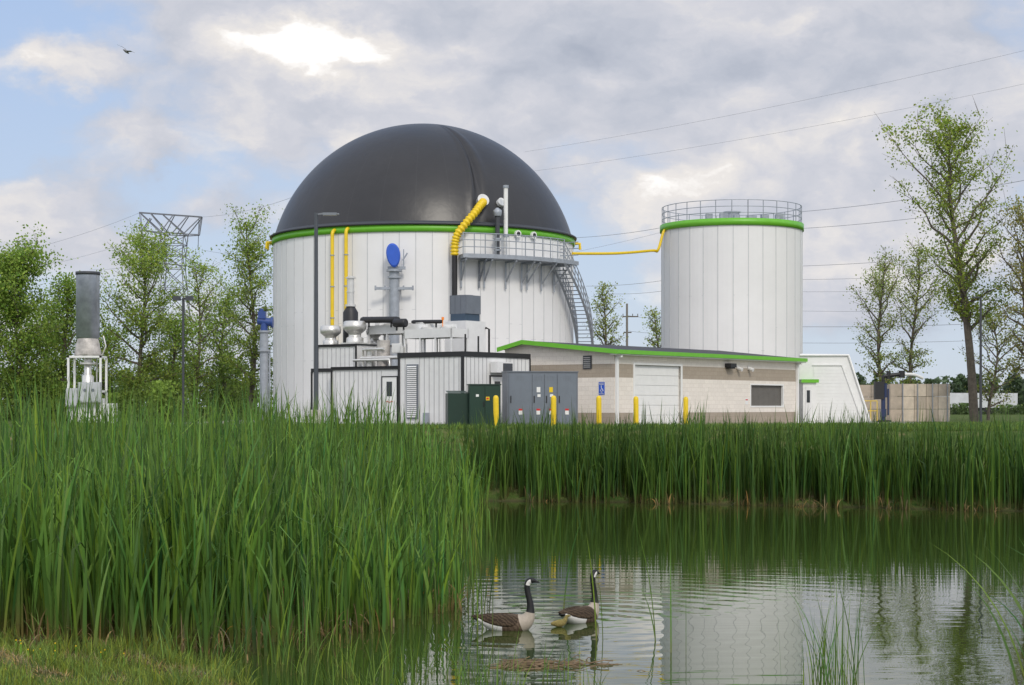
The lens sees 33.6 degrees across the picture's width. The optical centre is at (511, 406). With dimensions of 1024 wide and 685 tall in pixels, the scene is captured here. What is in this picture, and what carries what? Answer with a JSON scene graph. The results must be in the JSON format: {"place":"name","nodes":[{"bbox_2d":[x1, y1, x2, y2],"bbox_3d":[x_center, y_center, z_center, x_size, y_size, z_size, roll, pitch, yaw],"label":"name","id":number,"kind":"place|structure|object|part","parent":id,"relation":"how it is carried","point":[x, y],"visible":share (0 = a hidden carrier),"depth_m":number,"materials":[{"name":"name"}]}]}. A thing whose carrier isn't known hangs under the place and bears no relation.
{"place":"outdoors","nodes":[
{"label":"outdoors","id":0,"kind":"place"},
{"bbox_2d":[15,639,124,662],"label":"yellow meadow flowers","id":1,"kind":"object","parent":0,"point":[40,649],"visible":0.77,"depth_m":21.03,"materials":[{"name":"plant"}]},
{"bbox_2d":[0,407,1023,684],"bbox_3d":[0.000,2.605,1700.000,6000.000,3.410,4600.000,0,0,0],"label":"ground","id":2,"kind":"structure","parent":0,"point":[494,495],"depth_m":58.96,"materials":[{"name":"green plant"}]},
{"bbox_2d":[0,241,48,408],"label":"deciduous tree","id":3,"kind":"object","parent":2,"relation":"on","point":[8,332],"visible":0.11,"depth_m":110.08,"materials":[{"name":"green plant"}]},
{"bbox_2d":[0,221,77,415],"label":"deciduous tree","id":4,"kind":"object","parent":2,"relation":"on","point":[17,268],"visible":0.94,"depth_m":105.38,"materials":[{"name":"green plant"}]},
{"bbox_2d":[14,291,99,418],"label":"deciduous tree","id":5,"kind":"object","parent":2,"relation":"on","point":[44,317],"visible":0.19,"depth_m":117.81,"materials":[{"name":"green plant"}]},
{"bbox_2d":[30,270,102,410],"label":"deciduous tree","id":6,"kind":"object","parent":2,"relation":"on","point":[68,290],"visible":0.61,"depth_m":112.83,"materials":[{"name":"green plant"}]},
{"bbox_2d":[66,271,116,422],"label":"flare stack","id":7,"kind":"object","parent":2,"relation":"on","point":[87,348],"visible":0.89,"depth_m":84.47,"materials":[{"name":"metal"}]},
{"bbox_2d":[70,318,141,396],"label":"deciduous tree","id":8,"kind":"object","parent":2,"relation":"on","point":[114,342],"visible":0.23,"depth_m":115.92,"materials":[{"name":"green plant"}]},
{"bbox_2d":[0,637,237,684],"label":"dry grass","id":9,"kind":"structure","parent":2,"relation":"on","point":[45,671],"depth_m":20.46,"materials":[{"name":"green plant"}]},
{"bbox_2d":[2,359,258,411],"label":"distant woods","id":10,"kind":"object","parent":2,"relation":"on","point":[186,386],"visible":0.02,"depth_m":297.00,"materials":[{"name":"green plant"}]},
{"bbox_2d":[0,620,261,684],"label":"grass","id":11,"kind":"structure","parent":2,"relation":"on","point":[7,677],"depth_m":20.19,"materials":[{"name":"green plant"}]},
{"bbox_2d":[71,217,198,414],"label":"deciduous tree","id":12,"kind":"object","parent":2,"relation":"on","point":[144,367],"visible":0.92,"depth_m":105.48,"materials":[{"name":"green plant"}]},
{"bbox_2d":[0,380,272,421],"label":"undergrowth","id":13,"kind":"object","parent":2,"relation":"on","point":[160,384],"visible":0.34,"depth_m":103.24,"materials":[{"name":"green plant"}]},
{"bbox_2d":[0,347,272,418],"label":"undergrowth","id":14,"kind":"object","parent":2,"relation":"on","point":[220,399],"visible":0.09,"depth_m":120.13,"materials":[{"name":"green plant"}]},
{"bbox_2d":[139,212,202,386],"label":"transmission tower","id":15,"kind":"structure","parent":2,"relation":"on","point":[179,229],"depth_m":249.46,"materials":[{"name":"metal"}]},
{"bbox_2d":[136,305,212,415],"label":"deciduous tree","id":16,"kind":"object","parent":2,"relation":"on","point":[173,327],"visible":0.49,"depth_m":111.54,"materials":[{"name":"green plant"}]},
{"bbox_2d":[173,296,192,420],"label":"floodlight pole","id":17,"kind":"object","parent":2,"relation":"on","point":[178,298],"visible":0.89,"depth_m":94.94,"materials":[{"name":"grey metal"}]},
{"bbox_2d":[156,247,235,409],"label":"deciduous tree","id":18,"kind":"object","parent":2,"relation":"on","point":[197,368],"visible":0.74,"depth_m":117.89,"materials":[{"name":"green plant"}]},
{"bbox_2d":[190,275,256,416],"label":"deciduous tree","id":19,"kind":"object","parent":2,"relation":"on","point":[222,336],"visible":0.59,"depth_m":121.61,"materials":[{"name":"green plant"}]},
{"bbox_2d":[0,361,496,656],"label":"cattail reeds","id":20,"kind":"object","parent":2,"relation":"on","point":[119,519],"visible":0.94,"depth_m":25.38,"materials":[{"name":"green plant"}]},
{"bbox_2d":[22,606,605,684],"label":"shore grass","id":21,"kind":"structure","parent":2,"relation":"on","point":[351,670],"depth_m":20.76,"materials":[{"name":"green plant"}]},
{"bbox_2d":[445,384,500,426],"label":"transformer box","id":22,"kind":"object","parent":2,"relation":"on","point":[474,400],"visible":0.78,"depth_m":70.62,"materials":[{"name":"green paint"}]},
{"bbox_2d":[470,386,484,424],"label":"transformer door","id":23,"kind":"structure","parent":22,"relation":"in","point":[476,403],"depth_m":70.51,"materials":[{"name":"green paint"}]},
{"bbox_2d":[485,386,499,424],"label":"transformer door","id":24,"kind":"structure","parent":22,"relation":"in","point":[490,391],"depth_m":70.60,"materials":[{"name":"green paint"}]},
{"bbox_2d":[493,395,498,425],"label":"bollard","id":25,"kind":"object","parent":2,"relation":"on","point":[496,407],"visible":0.93,"depth_m":68.89,"materials":[{"name":"yellow metal"}]},
{"bbox_2d":[3,420,1023,463],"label":"lawn grass","id":26,"kind":"structure","parent":2,"relation":"on","point":[953,425],"depth_m":65.42,"materials":[{"name":"green plant"}]},
{"bbox_2d":[551,395,555,424],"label":"bollard","id":27,"kind":"object","parent":2,"relation":"on","point":[553,405],"visible":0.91,"depth_m":70.19,"materials":[{"name":"yellow metal"}]},
{"bbox_2d":[596,396,601,424],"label":"bollard","id":28,"kind":"object","parent":2,"relation":"on","point":[599,405],"visible":0.94,"depth_m":71.70,"materials":[{"name":"yellow metal"}]},
{"bbox_2d":[586,281,628,345],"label":"deciduous tree","id":29,"kind":"object","parent":2,"relation":"on","point":[604,304],"visible":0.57,"depth_m":134.71,"materials":[{"name":"green plant"}]},
{"bbox_2d":[622,304,637,345],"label":"utility pole","id":30,"kind":"object","parent":2,"relation":"on","point":[626,332],"visible":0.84,"depth_m":149.92,"materials":[{"name":"brown wood"}]},
{"bbox_2d":[639,306,660,347],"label":"deciduous tree","id":31,"kind":"object","parent":2,"relation":"on","point":[655,329],"visible":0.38,"depth_m":140.19,"materials":[{"name":"green plant"}]},
{"bbox_2d":[454,395,1023,511],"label":"reeds","id":32,"kind":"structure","parent":2,"relation":"on","point":[685,465],"depth_m":57.06,"materials":[{"name":"green plant"}]},
{"bbox_2d":[843,245,913,396],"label":"deciduous tree","id":33,"kind":"object","parent":2,"relation":"on","point":[882,286],"visible":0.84,"depth_m":111.95,"materials":[{"name":"green plant"}]},
{"bbox_2d":[881,233,955,396],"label":"deciduous tree","id":34,"kind":"object","parent":2,"relation":"on","point":[911,353],"visible":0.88,"depth_m":115.88,"materials":[{"name":"green plant"}]},
{"bbox_2d":[855,368,1023,413],"bbox_3d":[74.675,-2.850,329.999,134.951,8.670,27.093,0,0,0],"label":"distant woods","id":35,"kind":"object","parent":2,"relation":"on","point":[938,380],"visible":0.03,"depth_m":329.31,"materials":[{"name":"green plant"}]},
{"bbox_2d":[874,92,1023,421],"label":"deciduous tree","id":36,"kind":"object","parent":2,"relation":"on","point":[962,307],"visible":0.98,"depth_m":95.74,"materials":[{"name":"green plant"}]},
{"bbox_2d":[934,393,994,413],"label":"semi trailer","id":37,"kind":"object","parent":2,"relation":"on","point":[956,398],"visible":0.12,"depth_m":189.91,"materials":[{"name":"white metal"}]},
{"bbox_2d":[972,297,981,421],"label":"street lamp","id":38,"kind":"object","parent":2,"relation":"on","point":[980,371],"visible":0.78,"depth_m":89.94,"materials":[{"name":"grey metal"}]},
{"bbox_2d":[950,402,1023,414],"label":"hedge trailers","id":39,"kind":"object","parent":2,"relation":"on","point":[960,408],"visible":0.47,"depth_m":185.40,"materials":[{"name":"green plant"}]},
{"bbox_2d":[952,300,1023,419],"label":"deciduous tree","id":40,"kind":"object","parent":2,"relation":"on","point":[992,376],"visible":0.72,"depth_m":109.69,"materials":[{"name":"green plant"}]},
{"bbox_2d":[967,194,1023,377],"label":"deciduous tree","id":41,"kind":"object","parent":2,"relation":"on","point":[1018,212],"visible":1,"depth_m":91.82,"materials":[{"name":"green plant"}]},
{"bbox_2d":[978,393,1017,413],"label":"semi trailer","id":42,"kind":"object","parent":2,"relation":"on","point":[1014,398],"visible":0.09,"depth_m":192.25,"materials":[{"name":"white metal"}]},
{"bbox_2d":[0,0,1023,406],"label":"sky","id":43,"kind":"structure","parent":0,"point":[214,104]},
{"bbox_2d":[150,501,1023,684],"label":"pond water","id":44,"kind":"structure","parent":0,"point":[734,605],"depth_m":28.75,"materials":[{"name":"green liquid"}]},
{"bbox_2d":[219,462,671,673],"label":"sparse water reeds","id":45,"kind":"object","parent":44,"relation":"in","point":[476,516],"visible":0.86,"depth_m":24.78,"materials":[{"name":"green plant"}]},
{"bbox_2d":[436,628,519,684],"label":"reed plant","id":46,"kind":"object","parent":44,"relation":"on","point":[486,680],"visible":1,"depth_m":19.33,"materials":[{"name":"green plant"}]},
{"bbox_2d":[0,486,998,659],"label":"dead reed stalks","id":47,"kind":"object","parent":44,"relation":"in","point":[226,637],"visible":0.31,"depth_m":24.02,"materials":[{"name":"brown plant"}]},
{"bbox_2d":[472,577,539,630],"bbox_3d":[-0.097,2.939,25.003,1.018,0.847,0.379,0,0,7],"label":"goose","id":48,"kind":"object","parent":44,"relation":"on","point":[511,622],"visible":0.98,"depth_m":24.89},
{"bbox_2d":[551,614,570,626],"bbox_3d":[0.729,3.200,25.306,0.322,0.186,0.119,0,0,-17],"label":"gosling","id":49,"kind":"object","parent":44,"relation":"on","point":[560,623],"visible":1,"depth_m":25.26},
{"bbox_2d":[486,655,646,671],"bbox_3d":[0.672,3.270,21.711,2.003,0.074,1.336,0,0,0],"label":"floating reed debris","id":50,"kind":"object","parent":44,"relation":"on","point":[540,662],"visible":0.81,"depth_m":21.56,"materials":[{"name":"brown plant"}]},
{"bbox_2d":[558,569,599,623],"bbox_3d":[1.030,2.939,25.880,0.379,0.847,1.018,0,0,41],"label":"goose","id":51,"kind":"object","parent":44,"relation":"on","point":[582,614],"visible":0.9,"depth_m":25.77},
{"bbox_2d":[774,561,880,684],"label":"reed plant","id":52,"kind":"object","parent":44,"relation":"on","point":[842,647],"visible":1,"depth_m":18.47,"materials":[{"name":"green plant"}]},
{"bbox_2d":[778,593,882,684],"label":"reed plant","id":53,"kind":"object","parent":44,"relation":"on","point":[822,664],"visible":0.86,"depth_m":19.32,"materials":[{"name":"green plant"}]},
{"bbox_2d":[929,538,1023,684],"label":"reed plant","id":54,"kind":"object","parent":44,"relation":"on","point":[1002,635],"visible":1,"depth_m":19.32,"materials":[{"name":"green plant"}]},
{"bbox_2d":[577,228,657,237],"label":"power line","id":55,"kind":"object","parent":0,"point":[615,234],"visible":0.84,"depth_m":184.95,"materials":[{"name":"metal"}]},
{"bbox_2d":[497,340,807,424],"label":"block building","id":56,"kind":"structure","parent":0,"point":[617,378],"depth_m":80.19,"materials":[{"name":"white paint"}]},
{"bbox_2d":[633,362,682,423],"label":"garage door","id":57,"kind":"structure","parent":56,"relation":"in","point":[659,384],"depth_m":79.09,"materials":[{"name":"white paint"}]},
{"bbox_2d":[750,384,783,406],"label":"window","id":58,"kind":"structure","parent":56,"relation":"in","point":[761,395],"depth_m":87.27,"materials":[{"name":"grey glass"}]},
{"bbox_2d":[526,51,1020,151],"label":"power line","id":59,"kind":"object","parent":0,"point":[783,104],"visible":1,"depth_m":158.92,"materials":[{"name":"metal"}]},
{"bbox_2d":[537,84,1021,170],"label":"power line","id":60,"kind":"object","parent":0,"point":[790,130],"visible":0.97,"depth_m":158.93,"materials":[{"name":"metal"}]},
{"bbox_2d":[799,354,870,422],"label":"receiving building","id":61,"kind":"structure","parent":0,"point":[824,379],"depth_m":90.98,"materials":[{"name":"white paint"}]},
{"bbox_2d":[870,401,877,420],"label":"yellow railing","id":62,"kind":"object","parent":61,"relation":"attached to","point":[874,410],"visible":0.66,"depth_m":93.49,"materials":[{"name":"metal"}]},
{"bbox_2d":[803,271,1010,279],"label":"power line","id":63,"kind":"object","parent":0,"point":[864,278],"visible":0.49,"depth_m":171.39,"materials":[{"name":"metal"}]},
{"bbox_2d":[802,180,1023,211],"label":"power line","id":64,"kind":"object","parent":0,"point":[909,199],"visible":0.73,"depth_m":153.69,"materials":[{"name":"metal"}]},
{"bbox_2d":[814,204,1014,227],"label":"power line","id":65,"kind":"object","parent":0,"point":[903,219],"visible":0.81,"depth_m":154.61,"materials":[{"name":"metal"}]},
{"bbox_2d":[812,248,1017,265],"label":"power line","id":66,"kind":"object","parent":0,"point":[887,261],"visible":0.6,"depth_m":167.05,"materials":[{"name":"metal"}]},
{"bbox_2d":[836,308,1004,311],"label":"power line","id":67,"kind":"object","parent":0,"point":[876,311],"visible":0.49,"depth_m":176.33,"materials":[{"name":"metal"}]},
{"bbox_2d":[856,321,1022,326],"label":"power line","id":68,"kind":"object","parent":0,"point":[931,325],"visible":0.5,"depth_m":171.90,"materials":[{"name":"metal"}]},
{"label":"gravel yard","id":69,"kind":"structure","parent":0,"visible":0},
{"bbox_2d":[204,199,284,418],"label":"deciduous tree","id":70,"kind":"object","parent":69,"relation":"on","point":[251,256],"visible":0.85,"depth_m":107.86,"materials":[{"name":"green plant"}]},
{"bbox_2d":[257,309,273,416],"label":"side mixer","id":71,"kind":"object","parent":69,"relation":"on","point":[264,322],"visible":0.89,"depth_m":92.79,"materials":[{"name":"metal"}]},
{"bbox_2d":[311,212,338,423],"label":"street lamp","id":72,"kind":"object","parent":69,"relation":"on","point":[316,214],"visible":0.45,"depth_m":73.93,"materials":[{"name":"metal"}]},
{"bbox_2d":[311,276,530,425],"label":"generator enclosure","id":73,"kind":"object","parent":69,"relation":"on","point":[416,380],"visible":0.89,"depth_m":76.06,"materials":[{"name":"white metal"}]},
{"bbox_2d":[381,376,397,422],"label":"door","id":74,"kind":"structure","parent":73,"relation":"in","point":[388,383],"depth_m":75.54,"materials":[{"name":"white paint"}]},
{"bbox_2d":[489,375,501,416],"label":"door","id":75,"kind":"structure","parent":73,"relation":"in","point":[493,379],"depth_m":74.79,"materials":[{"name":"white paint"}]},
{"bbox_2d":[265,123,593,422],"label":"digester tank","id":76,"kind":"object","parent":69,"relation":"on","point":[428,221],"visible":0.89,"depth_m":93.01,"materials":[{"name":"grey metal"}]},
{"bbox_2d":[445,295,489,351],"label":"cooling unit","id":77,"kind":"object","parent":69,"relation":"on","point":[465,311],"visible":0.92,"depth_m":80.58,"materials":[{"name":"white metal"}]},
{"bbox_2d":[501,371,578,424],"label":"electrical cabinet","id":78,"kind":"object","parent":69,"relation":"on","point":[525,390],"visible":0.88,"depth_m":72.31,"materials":[{"name":"grey metal"}]},
{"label":"cabinet door","id":79,"kind":"part","parent":78,"relation":"part of","materials":[{"name":"grey paint"}]},
{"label":"cabinet door","id":80,"kind":"part","parent":78,"relation":"part of","materials":[{"name":"grey paint"}]},
{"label":"cabinet door","id":81,"kind":"part","parent":78,"relation":"part of","materials":[{"name":"grey paint"}]},
{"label":"cabinet door","id":82,"kind":"part","parent":78,"relation":"part of","materials":[{"name":"grey paint"}]},
{"bbox_2d":[633,396,638,422],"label":"bollard","id":83,"kind":"object","parent":69,"relation":"on","point":[636,407],"visible":0.91,"depth_m":75.31,"materials":[{"name":"yellow metal"}]},
{"bbox_2d":[683,397,687,422],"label":"bollard","id":84,"kind":"object","parent":69,"relation":"on","point":[685,404],"visible":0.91,"depth_m":78.72,"materials":[{"name":"yellow metal"}]},
{"bbox_2d":[660,199,803,361],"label":"storage tank","id":85,"kind":"object","parent":69,"relation":"on","point":[731,281],"visible":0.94,"depth_m":101.23,"materials":[{"name":"metal"}]},
{"bbox_2d":[572,229,665,254],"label":"yellow gas line","id":86,"kind":"object","parent":85,"relation":"attached to","point":[625,252],"visible":0.99,"depth_m":101.28,"materials":[{"name":"paint"}]},
{"bbox_2d":[874,371,923,421],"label":"transfer pump","id":87,"kind":"object","parent":69,"relation":"on","point":[881,391],"visible":0.94,"depth_m":95.89,"materials":[{"name":"blue paint"}]},
{"bbox_2d":[860,383,949,421],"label":"precast block wall","id":88,"kind":"structure","parent":69,"relation":"on","point":[911,409],"depth_m":99.00,"materials":[{"name":"concrete"}]}
]}

